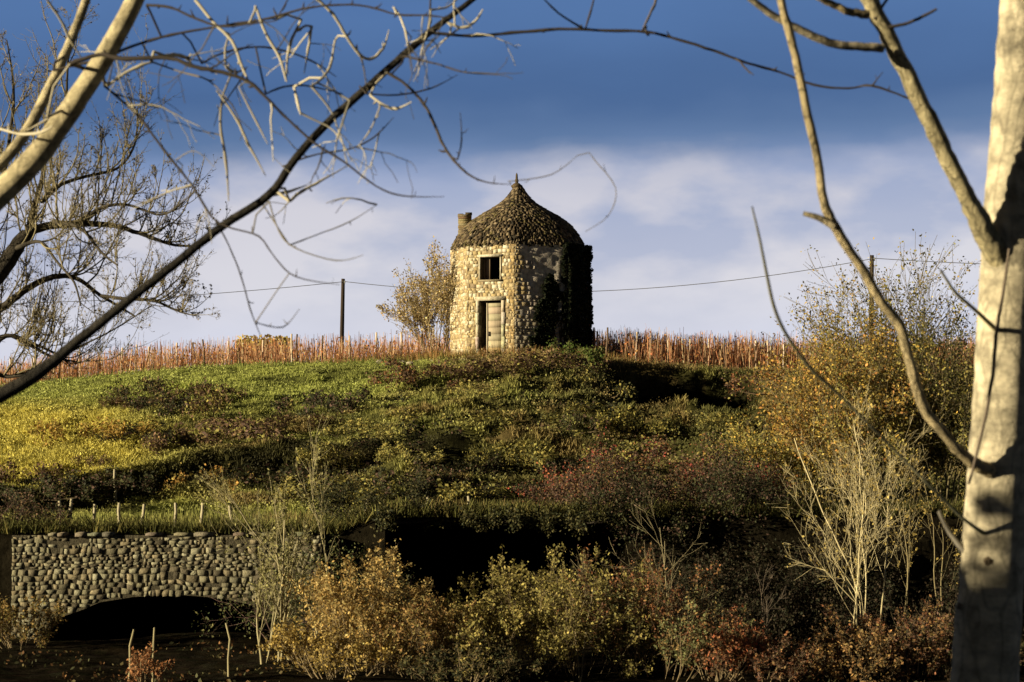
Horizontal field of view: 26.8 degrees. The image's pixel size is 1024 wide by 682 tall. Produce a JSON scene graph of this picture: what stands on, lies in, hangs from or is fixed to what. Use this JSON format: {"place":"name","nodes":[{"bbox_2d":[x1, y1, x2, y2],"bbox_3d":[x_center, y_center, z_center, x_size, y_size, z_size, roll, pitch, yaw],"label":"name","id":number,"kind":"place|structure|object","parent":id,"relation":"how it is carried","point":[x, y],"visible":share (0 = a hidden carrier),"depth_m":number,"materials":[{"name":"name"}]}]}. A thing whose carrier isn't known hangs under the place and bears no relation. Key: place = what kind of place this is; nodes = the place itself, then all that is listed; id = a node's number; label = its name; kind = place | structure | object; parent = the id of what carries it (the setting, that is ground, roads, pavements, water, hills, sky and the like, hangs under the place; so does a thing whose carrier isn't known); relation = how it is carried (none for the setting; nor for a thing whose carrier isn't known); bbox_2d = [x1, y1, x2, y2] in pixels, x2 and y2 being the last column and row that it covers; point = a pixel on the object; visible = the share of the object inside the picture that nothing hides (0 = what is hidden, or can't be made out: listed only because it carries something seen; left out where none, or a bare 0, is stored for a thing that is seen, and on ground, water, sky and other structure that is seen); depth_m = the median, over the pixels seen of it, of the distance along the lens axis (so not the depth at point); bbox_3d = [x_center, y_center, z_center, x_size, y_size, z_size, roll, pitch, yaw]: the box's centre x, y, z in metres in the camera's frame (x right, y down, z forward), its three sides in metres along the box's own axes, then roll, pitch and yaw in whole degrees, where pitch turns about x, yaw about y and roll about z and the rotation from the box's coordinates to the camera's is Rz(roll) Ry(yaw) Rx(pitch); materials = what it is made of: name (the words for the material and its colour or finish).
{"place":"outdoors","nodes":[
{"label":"outdoors","id":0,"kind":"place"},
{"bbox_2d":[0,348,971,533],"bbox_3d":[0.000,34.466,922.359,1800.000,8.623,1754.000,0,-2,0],"label":"hillside","id":1,"kind":"structure","parent":0,"point":[455,445],"depth_m":65.79,"materials":[{"name":"green plant"}]},
{"bbox_2d":[0,454,72,496],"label":"rusty weed clump","id":2,"kind":"object","parent":1,"relation":"on","point":[43,468],"visible":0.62,"depth_m":60.32,"materials":[{"name":"brown plant"}]},
{"bbox_2d":[0,481,81,525],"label":"bramble bush","id":3,"kind":"object","parent":1,"relation":"on","point":[26,510],"visible":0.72,"depth_m":46.97,"materials":[{"name":"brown plant"}]},
{"bbox_2d":[1,472,109,503],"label":"dark bramble","id":4,"kind":"object","parent":1,"relation":"on","point":[84,487],"visible":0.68,"depth_m":57.91,"materials":[{"name":"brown plant"}]},
{"bbox_2d":[20,469,120,494],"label":"dark bramble","id":5,"kind":"object","parent":1,"relation":"on","point":[74,481],"visible":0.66,"depth_m":58.40,"materials":[{"name":"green plant"}]},
{"bbox_2d":[27,415,161,448],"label":"hillside bush","id":6,"kind":"object","parent":1,"relation":"on","point":[54,427],"visible":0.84,"depth_m":65.43,"materials":[{"name":"green plant"}]},
{"bbox_2d":[64,465,157,496],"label":"dark bramble","id":7,"kind":"object","parent":1,"relation":"on","point":[149,480],"visible":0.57,"depth_m":59.40,"materials":[{"name":"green plant"}]},
{"bbox_2d":[101,374,211,406],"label":"hillside bush","id":8,"kind":"object","parent":1,"relation":"on","point":[152,387],"visible":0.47,"depth_m":72.82,"materials":[{"name":"green plant"}]},
{"bbox_2d":[120,388,196,417],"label":"dark bramble","id":9,"kind":"object","parent":1,"relation":"on","point":[137,406],"visible":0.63,"depth_m":69.49,"materials":[{"name":"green plant"}]},
{"bbox_2d":[139,426,233,456],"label":"rusty weed clump","id":10,"kind":"object","parent":1,"relation":"on","point":[155,444],"visible":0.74,"depth_m":63.78,"materials":[{"name":"brown plant"}]},
{"bbox_2d":[164,377,250,403],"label":"rusty weed clump","id":11,"kind":"object","parent":1,"relation":"on","point":[203,391],"visible":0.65,"depth_m":71.58,"materials":[{"name":"brown plant"}]},
{"bbox_2d":[148,388,299,419],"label":"hillside bush","id":12,"kind":"object","parent":1,"relation":"on","point":[213,399],"visible":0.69,"depth_m":68.68,"materials":[{"name":"green plant"}]},
{"bbox_2d":[161,412,296,448],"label":"rusty weed clump","id":13,"kind":"object","parent":1,"relation":"on","point":[248,430],"visible":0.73,"depth_m":64.46,"materials":[{"name":"brown plant"}]},
{"bbox_2d":[243,409,347,433],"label":"rusty weed clump","id":14,"kind":"object","parent":1,"relation":"on","point":[284,419],"visible":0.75,"depth_m":66.02,"materials":[{"name":"brown plant"}]},
{"bbox_2d":[223,459,378,493],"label":"dark bramble","id":15,"kind":"object","parent":1,"relation":"on","point":[245,477],"visible":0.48,"depth_m":59.85,"materials":[{"name":"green plant"}]},
{"bbox_2d":[270,388,359,417],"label":"dark bramble","id":16,"kind":"object","parent":1,"relation":"on","point":[330,407],"visible":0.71,"depth_m":69.01,"materials":[{"name":"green plant"}]},
{"bbox_2d":[294,435,365,472],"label":"weed clump","id":17,"kind":"object","parent":1,"relation":"on","point":[303,453],"visible":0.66,"depth_m":60.76,"materials":[{"name":"green plant"}]},
{"bbox_2d":[302,386,410,412],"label":"dark bramble","id":18,"kind":"object","parent":1,"relation":"on","point":[350,402],"visible":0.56,"depth_m":69.53,"materials":[{"name":"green plant"}]},
{"bbox_2d":[318,415,414,440],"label":"weed clump","id":19,"kind":"object","parent":1,"relation":"on","point":[364,424],"visible":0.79,"depth_m":65.05,"materials":[{"name":"green plant"}]},
{"bbox_2d":[291,457,448,530],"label":"bramble bush","id":20,"kind":"object","parent":1,"relation":"on","point":[339,499],"visible":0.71,"depth_m":46.66,"materials":[{"name":"green plant"}]},
{"bbox_2d":[319,464,444,496],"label":"dark bramble","id":21,"kind":"object","parent":1,"relation":"on","point":[383,486],"visible":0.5,"depth_m":57.73,"materials":[{"name":"green plant"}]},
{"bbox_2d":[344,497,462,536],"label":"bramble bush","id":22,"kind":"object","parent":1,"relation":"on","point":[387,518],"visible":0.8,"depth_m":46.15,"materials":[{"name":"green plant"}]},
{"bbox_2d":[342,431,472,451],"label":"dark bramble","id":23,"kind":"object","parent":1,"relation":"on","point":[362,442],"visible":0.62,"depth_m":61.80,"materials":[{"name":"green plant"}]},
{"bbox_2d":[373,437,443,465],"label":"weed clump","id":24,"kind":"object","parent":1,"relation":"on","point":[387,451],"visible":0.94,"depth_m":60.46,"materials":[{"name":"green plant"}]},
{"bbox_2d":[300,465,521,511],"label":"weed clump","id":25,"kind":"object","parent":1,"relation":"on","point":[439,481],"visible":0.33,"depth_m":56.80,"materials":[{"name":"green plant"}]},
{"bbox_2d":[375,235,457,354],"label":"shrub","id":26,"kind":"object","parent":1,"relation":"on","point":[439,299],"visible":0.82,"depth_m":84.71,"materials":[{"name":"brown plant"}]},
{"bbox_2d":[365,353,473,390],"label":"hillside bush","id":27,"kind":"object","parent":1,"relation":"on","point":[411,377],"visible":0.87,"depth_m":72.03,"materials":[{"name":"green plant"}]},
{"bbox_2d":[370,456,483,487],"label":"dark bramble","id":28,"kind":"object","parent":1,"relation":"on","point":[443,476],"visible":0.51,"depth_m":58.88,"materials":[{"name":"green plant"}]},
{"bbox_2d":[433,477,502,502],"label":"weed clump","id":29,"kind":"object","parent":1,"relation":"on","point":[453,494],"visible":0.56,"depth_m":56.44,"materials":[{"name":"green plant"}]},
{"bbox_2d":[0,496,964,533],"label":"terrace grass","id":30,"kind":"structure","parent":1,"relation":"on","point":[43,527],"depth_m":45.93,"materials":[{"name":"green plant"}]},
{"bbox_2d":[0,344,965,386],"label":"dead grass","id":31,"kind":"structure","parent":1,"relation":"on","point":[416,356],"depth_m":80.80,"materials":[{"name":"brown plant"}]},
{"bbox_2d":[0,323,975,384],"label":"vines","id":32,"kind":"object","parent":1,"relation":"on","point":[647,345],"visible":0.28,"depth_m":84.48,"materials":[{"name":"brown plant"}]},
{"bbox_2d":[438,351,562,381],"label":"rusty weed clump","id":33,"kind":"object","parent":1,"relation":"on","point":[487,365],"visible":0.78,"depth_m":72.52,"materials":[{"name":"brown plant"}]},
{"bbox_2d":[444,500,558,532],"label":"bramble bush","id":34,"kind":"object","parent":1,"relation":"on","point":[512,519],"visible":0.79,"depth_m":45.46,"materials":[{"name":"green plant"}]},
{"bbox_2d":[450,173,584,355],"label":"stone tower","id":35,"kind":"structure","parent":1,"relation":"on","point":[506,253],"depth_m":82.11,"materials":[{"name":"brown stone"}]},
{"bbox_2d":[486,303,500,352],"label":"door","id":36,"kind":"structure","parent":35,"relation":"in","point":[493,310],"depth_m":81.92,"materials":[{"name":"brown wood"}]},
{"bbox_2d":[519,242,593,352],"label":"ivy","id":37,"kind":"object","parent":35,"relation":"attached to","point":[579,306],"visible":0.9,"depth_m":82.07,"materials":[{"name":"green plant"}]},
{"bbox_2d":[445,410,591,435],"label":"weed clump","id":38,"kind":"object","parent":1,"relation":"on","point":[481,419],"visible":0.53,"depth_m":64.45,"materials":[{"name":"green plant"}]},
{"bbox_2d":[480,399,622,424],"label":"weed clump","id":39,"kind":"object","parent":1,"relation":"on","point":[567,409],"visible":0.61,"depth_m":66.65,"materials":[{"name":"green plant"}]},
{"bbox_2d":[494,346,612,376],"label":"rusty weed clump","id":40,"kind":"object","parent":1,"relation":"on","point":[572,362],"visible":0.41,"depth_m":75.60,"materials":[{"name":"brown plant"}]},
{"bbox_2d":[495,436,636,473],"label":"weed clump","id":41,"kind":"object","parent":1,"relation":"on","point":[529,456],"visible":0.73,"depth_m":60.97,"materials":[{"name":"green plant"}]},
{"bbox_2d":[544,336,608,366],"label":"hillside bush","id":42,"kind":"object","parent":1,"relation":"on","point":[588,354],"visible":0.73,"depth_m":78.07,"materials":[{"name":"green plant"}]},
{"bbox_2d":[514,492,645,539],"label":"bramble bush","id":43,"kind":"object","parent":1,"relation":"on","point":[575,520],"visible":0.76,"depth_m":45.19,"materials":[{"name":"green plant"}]},
{"bbox_2d":[532,410,627,434],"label":"dark bramble","id":44,"kind":"object","parent":1,"relation":"on","point":[568,423],"visible":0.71,"depth_m":64.28,"materials":[{"name":"green plant"}]},
{"bbox_2d":[539,368,638,403],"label":"hillside bush","id":45,"kind":"object","parent":1,"relation":"on","point":[625,392],"visible":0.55,"depth_m":71.98,"materials":[{"name":"green plant"}]},
{"bbox_2d":[512,454,699,532],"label":"bramble bush","id":46,"kind":"object","parent":1,"relation":"on","point":[573,483],"visible":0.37,"depth_m":48.02,"materials":[{"name":"green plant"}]},
{"bbox_2d":[593,398,677,441],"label":"weed clump","id":47,"kind":"object","parent":1,"relation":"on","point":[626,422],"visible":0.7,"depth_m":63.89,"materials":[{"name":"green plant"}]},
{"bbox_2d":[568,430,760,533],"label":"bramble bush","id":48,"kind":"object","parent":1,"relation":"on","point":[639,464],"visible":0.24,"depth_m":49.81,"materials":[{"name":"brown plant"}]},
{"bbox_2d":[548,445,786,550],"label":"bramble bush","id":49,"kind":"object","parent":1,"relation":"on","point":[638,497],"visible":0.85,"depth_m":45.73,"materials":[{"name":"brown plant"}]},
{"bbox_2d":[566,418,799,546],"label":"bramble bush","id":50,"kind":"object","parent":1,"relation":"on","point":[691,466],"visible":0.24,"depth_m":48.83,"materials":[{"name":"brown plant"}]},
{"bbox_2d":[647,407,757,437],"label":"weed clump","id":51,"kind":"object","parent":1,"relation":"on","point":[662,427],"visible":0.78,"depth_m":64.15,"materials":[{"name":"green plant"}]},
{"bbox_2d":[618,430,816,544],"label":"bramble bush","id":52,"kind":"object","parent":1,"relation":"on","point":[732,471],"visible":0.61,"depth_m":46.23,"materials":[{"name":"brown plant"}]},
{"bbox_2d":[721,358,817,401],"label":"hillside bush","id":53,"kind":"object","parent":1,"relation":"on","point":[735,381],"visible":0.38,"depth_m":76.50,"materials":[{"name":"green plant"}]},
{"bbox_2d":[697,402,851,504],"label":"tall shrub","id":54,"kind":"object","parent":1,"relation":"on","point":[755,448],"visible":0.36,"depth_m":52.55,"materials":[{"name":"green plant"}]},
{"bbox_2d":[756,284,894,504],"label":"tall shrub","id":55,"kind":"object","parent":1,"relation":"on","point":[799,379],"visible":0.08,"depth_m":51.74,"materials":[{"name":"yellow plant"}]},
{"bbox_2d":[736,314,938,506],"bbox_3d":[7.447,1.771,49.548,4.898,4.771,4.133,-1,-2,25],"label":"tall shrub","id":56,"kind":"object","parent":1,"relation":"on","point":[798,413],"visible":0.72,"depth_m":49.47,"materials":[{"name":"yellow plant"}]},
{"bbox_2d":[761,234,980,501],"bbox_3d":[8.804,0.872,53.738,4.819,7.115,6.672,1,-2,-23],"label":"tall shrub","id":57,"kind":"object","parent":1,"relation":"on","point":[858,324],"visible":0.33,"depth_m":53.16,"materials":[{"name":"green plant"}]},
{"bbox_2d":[797,324,973,504],"bbox_3d":[9.096,1.824,49.556,5.067,4.582,4.237,0,-2,0],"label":"tall shrub","id":58,"kind":"object","parent":1,"relation":"on","point":[876,420],"visible":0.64,"depth_m":48.98,"materials":[{"name":"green plant"}]},
{"bbox_2d":[814,229,974,502],"bbox_3d":[9.769,0.871,52.879,4.412,7.036,6.201,0,-2,0],"label":"tall shrub","id":59,"kind":"object","parent":1,"relation":"on","point":[923,368],"visible":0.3,"depth_m":52.01,"materials":[{"name":"yellow plant"}]},
{"bbox_2d":[834,360,974,505],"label":"tall shrub","id":60,"kind":"object","parent":1,"relation":"on","point":[964,421],"visible":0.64,"depth_m":49.52,"materials":[{"name":"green plant"}]},
{"bbox_2d":[908,326,974,477],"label":"tall shrub","id":61,"kind":"object","parent":1,"relation":"on","point":[959,367],"visible":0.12,"depth_m":50.34,"materials":[{"name":"yellow plant"}]},
{"bbox_2d":[0,0,999,372],"label":"sky","id":62,"kind":"structure","parent":0,"point":[688,140],"materials":[{"name":"blue"}]},
{"bbox_2d":[0,516,1023,641],"bbox_3d":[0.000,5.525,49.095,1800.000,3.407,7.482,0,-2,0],"label":"earth bank","id":63,"kind":"structure","parent":0,"point":[445,557],"depth_m":45.86,"materials":[{"name":"soil"}]},
{"bbox_2d":[0,607,1023,681],"bbox_3d":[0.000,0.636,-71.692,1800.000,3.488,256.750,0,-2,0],"label":"valley ground","id":64,"kind":"structure","parent":0,"point":[94,637],"depth_m":41.14,"materials":[{"name":"soil"}]},
{"bbox_2d":[0,590,69,651],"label":"autumn bush","id":65,"kind":"object","parent":64,"relation":"on","point":[7,618],"visible":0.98,"depth_m":43.60,"materials":[{"name":"brown plant"}]},
{"bbox_2d":[0,0,231,380],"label":"bare tree","id":66,"kind":"object","parent":64,"relation":"on","point":[12,252],"visible":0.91,"depth_m":24.08,"materials":[{"name":"brown plant"}]},
{"bbox_2d":[117,639,179,681],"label":"autumn bush","id":67,"kind":"object","parent":64,"relation":"on","point":[136,672],"visible":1,"depth_m":36.61,"materials":[{"name":"brown plant"}]},
{"bbox_2d":[11,531,321,638],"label":"stone arch wall","id":68,"kind":"structure","parent":64,"relation":"on","point":[77,571],"depth_m":45.40,"materials":[{"name":"grey stone"}]},
{"bbox_2d":[195,412,337,643],"bbox_3d":[-4.955,3.913,43.111,2.999,4.987,1.724,0,-2,0],"label":"bare sapling","id":69,"kind":"object","parent":64,"relation":"on","point":[258,519],"visible":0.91,"depth_m":43.15,"materials":[{"name":"beige plant"}]},
{"bbox_2d":[245,468,314,661],"bbox_3d":[-4.295,4.245,39.694,1.228,3.767,1.583,-1,-2,17],"label":"bare sapling","id":70,"kind":"object","parent":64,"relation":"on","point":[287,587],"visible":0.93,"depth_m":39.89,"materials":[{"name":"beige plant"}]},
{"bbox_2d":[250,539,314,663],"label":"bare sapling","id":71,"kind":"object","parent":64,"relation":"on","point":[257,601],"visible":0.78,"depth_m":39.73,"materials":[{"name":"beige plant"}]},
{"bbox_2d":[248,505,319,659],"bbox_3d":[-4.165,4.606,40.216,1.351,3.078,0.867,0,-2,13],"label":"bare sapling","id":72,"kind":"object","parent":64,"relation":"on","point":[278,536],"visible":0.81,"depth_m":40.20,"materials":[{"name":"green plant"}]},
{"bbox_2d":[191,512,420,646],"bbox_3d":[-4.291,5.177,44.982,4.920,3.132,4.404,0,-2,0],"label":"bramble bush","id":73,"kind":"object","parent":64,"relation":"on","point":[247,618],"visible":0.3,"depth_m":44.94,"materials":[{"name":"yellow plant"}]},
{"bbox_2d":[242,551,420,645],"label":"bramble bush","id":74,"kind":"object","parent":64,"relation":"on","point":[293,614],"visible":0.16,"depth_m":44.38,"materials":[{"name":"brown plant"}]},
{"bbox_2d":[256,603,431,679],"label":"autumn bush","id":75,"kind":"object","parent":64,"relation":"on","point":[290,639],"visible":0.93,"depth_m":37.51,"materials":[{"name":"yellow plant"}]},
{"bbox_2d":[278,538,457,675],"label":"autumn bush","id":76,"kind":"object","parent":64,"relation":"on","point":[334,601],"visible":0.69,"depth_m":38.05,"materials":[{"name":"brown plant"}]},
{"bbox_2d":[336,580,497,679],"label":"autumn bush","id":77,"kind":"object","parent":64,"relation":"on","point":[435,620],"visible":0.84,"depth_m":37.43,"materials":[{"name":"green plant"}]},
{"bbox_2d":[0,0,908,403],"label":"foreground tree","id":78,"kind":"object","parent":64,"relation":"on","point":[24,168],"visible":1,"depth_m":8.39,"materials":[{"name":"brown plant"}]},
{"bbox_2d":[397,626,545,681],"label":"autumn bush","id":79,"kind":"object","parent":64,"relation":"on","point":[493,666],"visible":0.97,"depth_m":36.51,"materials":[{"name":"green plant"}]},
{"bbox_2d":[4,638,1023,681],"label":"leaf litter","id":80,"kind":"object","parent":64,"relation":"on","point":[224,673],"visible":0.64,"depth_m":39.18,"materials":[{"name":"brown plant"}]},
{"bbox_2d":[399,557,641,681],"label":"autumn bush","id":81,"kind":"object","parent":64,"relation":"on","point":[505,614],"visible":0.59,"depth_m":38.02,"materials":[{"name":"green plant"}]},
{"bbox_2d":[458,543,671,678],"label":"autumn bush","id":82,"kind":"object","parent":64,"relation":"on","point":[558,647],"visible":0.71,"depth_m":37.96,"materials":[{"name":"green plant"}]},
{"bbox_2d":[556,542,720,673],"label":"autumn bush","id":83,"kind":"object","parent":64,"relation":"on","point":[651,582],"visible":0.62,"depth_m":38.04,"materials":[{"name":"green plant"}]},
{"bbox_2d":[526,529,795,652],"bbox_3d":[2.884,5.613,44.545,5.318,3.441,5.601,-1,-2,25],"label":"bramble bush","id":84,"kind":"object","parent":64,"relation":"on","point":[670,548],"visible":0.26,"depth_m":44.13,"materials":[{"name":"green plant"}]},
{"bbox_2d":[606,487,721,672],"bbox_3d":[2.655,4.317,37.981,2.107,3.561,1.278,0,-2,0],"label":"bare sapling","id":85,"kind":"object","parent":64,"relation":"on","point":[668,595],"visible":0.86,"depth_m":38.29,"materials":[{"name":"brown wood"}]},
{"bbox_2d":[586,581,754,681],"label":"autumn bush","id":86,"kind":"object","parent":64,"relation":"on","point":[681,657],"visible":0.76,"depth_m":37.82,"materials":[{"name":"green plant"}]},
{"bbox_2d":[676,604,781,681],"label":"autumn bush","id":87,"kind":"object","parent":64,"relation":"on","point":[719,645],"visible":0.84,"depth_m":36.99,"materials":[{"name":"red plant"}]},
{"bbox_2d":[622,527,899,643],"bbox_3d":[4.703,5.291,45.016,5.081,3.187,5.182,2,-3,-39],"label":"bramble bush","id":88,"kind":"object","parent":64,"relation":"on","point":[723,601],"visible":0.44,"depth_m":44.40,"materials":[{"name":"brown plant"}]},
{"bbox_2d":[699,621,839,681],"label":"autumn bush","id":89,"kind":"object","parent":64,"relation":"on","point":[793,670],"visible":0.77,"depth_m":36.65,"materials":[{"name":"brown plant"}]},
{"bbox_2d":[651,526,924,645],"bbox_3d":[5.838,5.455,44.566,5.505,3.624,6.037,-1,-2,25],"label":"bramble bush","id":90,"kind":"object","parent":64,"relation":"on","point":[784,611],"visible":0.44,"depth_m":44.15,"materials":[{"name":"brown plant"}]},
{"bbox_2d":[764,407,933,660],"bbox_3d":[6.415,3.717,40.294,2.705,5.012,2.889,-1,-2,23],"label":"young tree","id":91,"kind":"object","parent":64,"relation":"on","point":[858,510],"visible":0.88,"depth_m":40.15,"materials":[{"name":"beige plant"}]},
{"bbox_2d":[788,618,925,681],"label":"autumn bush","id":92,"kind":"object","parent":64,"relation":"on","point":[840,662],"visible":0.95,"depth_m":37.03,"materials":[{"name":"brown plant"}]},
{"bbox_2d":[782,367,946,666],"bbox_3d":[6.312,3.335,39.830,2.580,5.792,3.490,-1,-2,33],"label":"young tree","id":93,"kind":"object","parent":64,"relation":"on","point":[859,581],"visible":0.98,"depth_m":39.92,"materials":[{"name":"beige plant"}]},
{"bbox_2d":[739,531,1023,653],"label":"bramble bush","id":94,"kind":"object","parent":64,"relation":"on","point":[876,600],"visible":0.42,"depth_m":44.61,"materials":[{"name":"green plant"}]},
{"bbox_2d":[812,594,953,681],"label":"autumn bush","id":95,"kind":"object","parent":64,"relation":"on","point":[935,637],"visible":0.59,"depth_m":37.59,"materials":[{"name":"brown plant"}]},
{"bbox_2d":[748,0,1023,681],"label":"foreground tree","id":96,"kind":"object","parent":64,"relation":"on","point":[987,627],"visible":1,"depth_m":7.88,"materials":[{"name":"beige plant"}]},
{"bbox_2d":[870,442,929,622],"bbox_3d":[8.056,4.236,44.804,1.433,4.258,2.294,0,-2,0],"label":"young tree","id":97,"kind":"object","parent":64,"relation":"on","point":[909,564],"visible":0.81,"depth_m":44.85,"materials":[{"name":"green plant"}]},
{"bbox_2d":[805,550,1023,648],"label":"bramble bush","id":98,"kind":"object","parent":64,"relation":"on","point":[947,596],"visible":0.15,"depth_m":43.67,"materials":[{"name":"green plant"}]},
{"bbox_2d":[881,430,965,643],"bbox_3d":[8.848,4.104,44.350,1.420,4.574,2.130,2,-3,-42],"label":"young tree","id":99,"kind":"object","parent":64,"relation":"on","point":[954,532],"visible":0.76,"depth_m":44.31,"materials":[{"name":"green plant"}]},
{"bbox_2d":[887,613,1023,680],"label":"autumn bush","id":100,"kind":"object","parent":64,"relation":"on","point":[949,639],"visible":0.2,"depth_m":37.79,"materials":[{"name":"brown plant"}]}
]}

